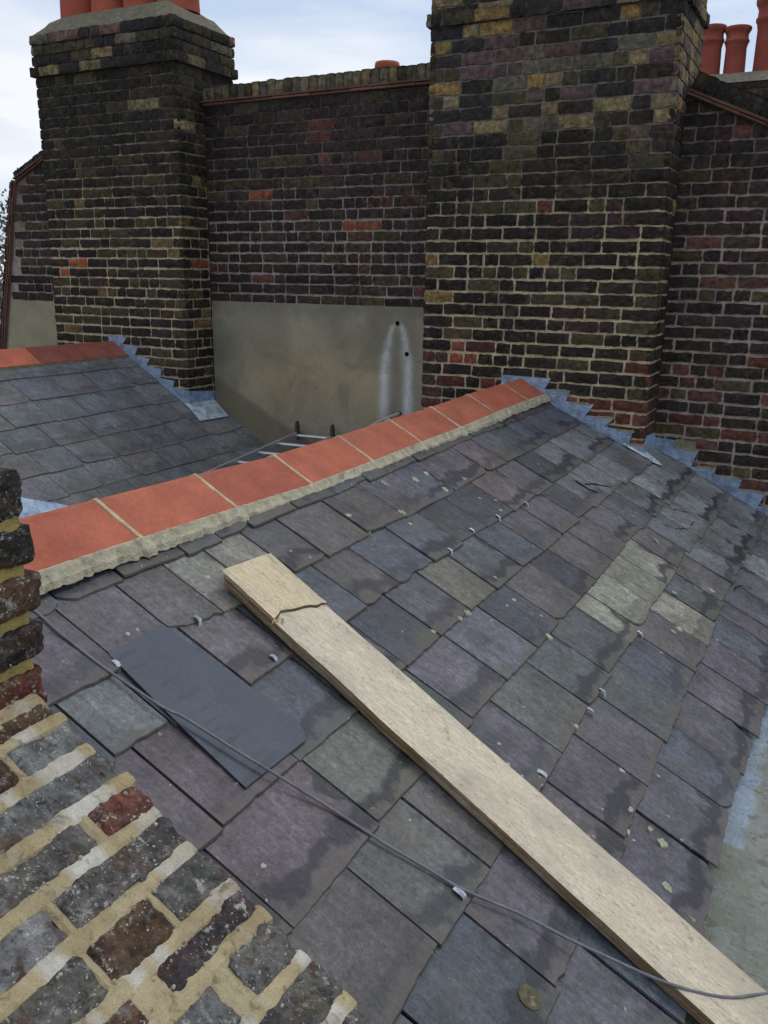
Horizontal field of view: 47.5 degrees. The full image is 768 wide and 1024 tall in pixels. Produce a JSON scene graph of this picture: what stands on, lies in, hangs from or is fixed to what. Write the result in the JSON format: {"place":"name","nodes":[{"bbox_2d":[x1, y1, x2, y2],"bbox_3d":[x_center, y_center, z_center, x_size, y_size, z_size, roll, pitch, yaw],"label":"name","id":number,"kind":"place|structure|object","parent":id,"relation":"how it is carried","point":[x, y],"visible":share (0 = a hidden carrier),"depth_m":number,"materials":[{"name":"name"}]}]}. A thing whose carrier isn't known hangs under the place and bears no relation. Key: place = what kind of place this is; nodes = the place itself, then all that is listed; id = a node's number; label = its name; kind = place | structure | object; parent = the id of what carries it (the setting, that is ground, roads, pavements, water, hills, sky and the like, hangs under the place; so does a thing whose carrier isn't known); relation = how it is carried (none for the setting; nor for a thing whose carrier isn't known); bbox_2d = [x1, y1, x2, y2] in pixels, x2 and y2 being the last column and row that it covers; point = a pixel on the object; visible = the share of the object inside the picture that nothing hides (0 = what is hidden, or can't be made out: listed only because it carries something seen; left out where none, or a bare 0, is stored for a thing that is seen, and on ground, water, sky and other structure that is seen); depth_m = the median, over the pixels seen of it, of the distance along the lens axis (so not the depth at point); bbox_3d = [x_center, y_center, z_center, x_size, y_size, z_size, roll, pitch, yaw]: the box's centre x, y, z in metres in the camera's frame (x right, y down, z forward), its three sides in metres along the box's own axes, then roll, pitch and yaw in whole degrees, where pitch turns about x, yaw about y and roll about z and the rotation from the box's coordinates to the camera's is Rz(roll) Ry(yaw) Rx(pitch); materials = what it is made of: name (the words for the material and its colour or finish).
{"place":"outdoors","nodes":[
{"label":"outdoors","id":0,"kind":"place"},
{"bbox_2d":[0,335,274,518],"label":"slate roof","id":1,"kind":"structure","parent":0,"point":[86,422],"depth_m":6.20,"materials":[{"name":"grey stone"}]},
{"bbox_2d":[0,0,758,280],"label":"sky","id":2,"kind":"structure","parent":0,"point":[275,39],"materials":[{"name":"white"}]},
{"bbox_2d":[375,60,399,67],"bbox_3d":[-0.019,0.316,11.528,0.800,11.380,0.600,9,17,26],"label":"chimney pot","id":3,"kind":"object","parent":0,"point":[383,63],"visible":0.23,"depth_m":9.94,"materials":[{"name":"red ceramic"}]},
{"bbox_2d":[700,0,767,98],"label":"chimney pots","id":4,"kind":"object","parent":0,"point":[755,79],"visible":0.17,"depth_m":9.25,"materials":[{"name":"ceramic"}]},
{"bbox_3d":[0.193,4.402,4.387,4.890,7.220,5.120,9,17,26],"label":"brick house","id":5,"kind":"object","parent":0,"visible":0},
{"bbox_2d":[0,467,373,1023],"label":"brick chimney","id":6,"kind":"object","parent":5,"relation":"on","point":[122,901],"visible":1,"depth_m":1.22,"materials":[{"name":"brown brick"}]},
{"bbox_2d":[19,375,767,1023],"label":"slate roof","id":7,"kind":"structure","parent":5,"relation":"on","point":[557,599],"depth_m":2.57,"materials":[{"name":"grey stone"}]},
{"bbox_2d":[109,624,304,789],"bbox_3d":[-0.418,0.437,2.063,0.420,0.223,0.268,9,17,26],"label":"loose slate","id":8,"kind":"object","parent":7,"relation":"on","point":[164,665],"visible":1,"depth_m":2.05,"materials":[{"name":"grey stone"}]},
{"bbox_2d":[203,421,336,472],"bbox_3d":[-1.170,-0.187,5.616,0.348,0.408,2.825,9,17,26],"label":"ladder","id":9,"kind":"object","parent":7,"relation":"on","point":[297,434],"visible":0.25,"depth_m":6.53,"materials":[{"name":"metal"}]},
{"bbox_2d":[369,411,401,425],"bbox_3d":[-0.170,-0.498,5.810,0.032,0.194,1.228,9,17,26],"label":"metal pole","id":10,"kind":"object","parent":7,"relation":"on","point":[394,415],"visible":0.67,"depth_m":6.16,"materials":[{"name":"metal"}]},
{"bbox_2d":[32,610,767,998],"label":"cable","id":11,"kind":"object","parent":7,"relation":"on","point":[388,844],"visible":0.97,"depth_m":1.93,"materials":[{"name":"black rubber"}]},
{"bbox_2d":[221,553,767,1023],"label":"scaffold board","id":12,"kind":"object","parent":7,"relation":"on","point":[641,925],"visible":1,"depth_m":2.17,"materials":[{"name":"beige wood"}]},
{"bbox_2d":[668,705,767,1023],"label":"gutter","id":13,"kind":"object","parent":5,"relation":"on","point":[735,930],"visible":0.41,"depth_m":2.44,"materials":[{"name":"grey metal"}]},
{"bbox_3d":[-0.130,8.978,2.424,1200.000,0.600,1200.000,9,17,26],"label":"ground","id":14,"kind":"structure","parent":0,"visible":0},
{"bbox_2d":[0,167,17,332],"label":"tree","id":15,"kind":"object","parent":14,"relation":"on","point":[2,258],"visible":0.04,"depth_m":16.70,"materials":[{"name":"green plant"}]},
{"bbox_2d":[29,0,237,400],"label":"chimney stack","id":16,"kind":"object","parent":14,"relation":"on","point":[121,85],"visible":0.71,"depth_m":6.78,"materials":[{"name":"brick"}]},
{"bbox_2d":[0,62,767,505],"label":"party wall","id":17,"kind":"structure","parent":14,"relation":"on","point":[316,206],"depth_m":6.30,"materials":[{"name":"brick"}]},
{"bbox_2d":[421,0,709,443],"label":"chimney stack","id":18,"kind":"object","parent":14,"relation":"on","point":[555,133],"visible":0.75,"depth_m":5.30,"materials":[{"name":"brick"}]}
]}

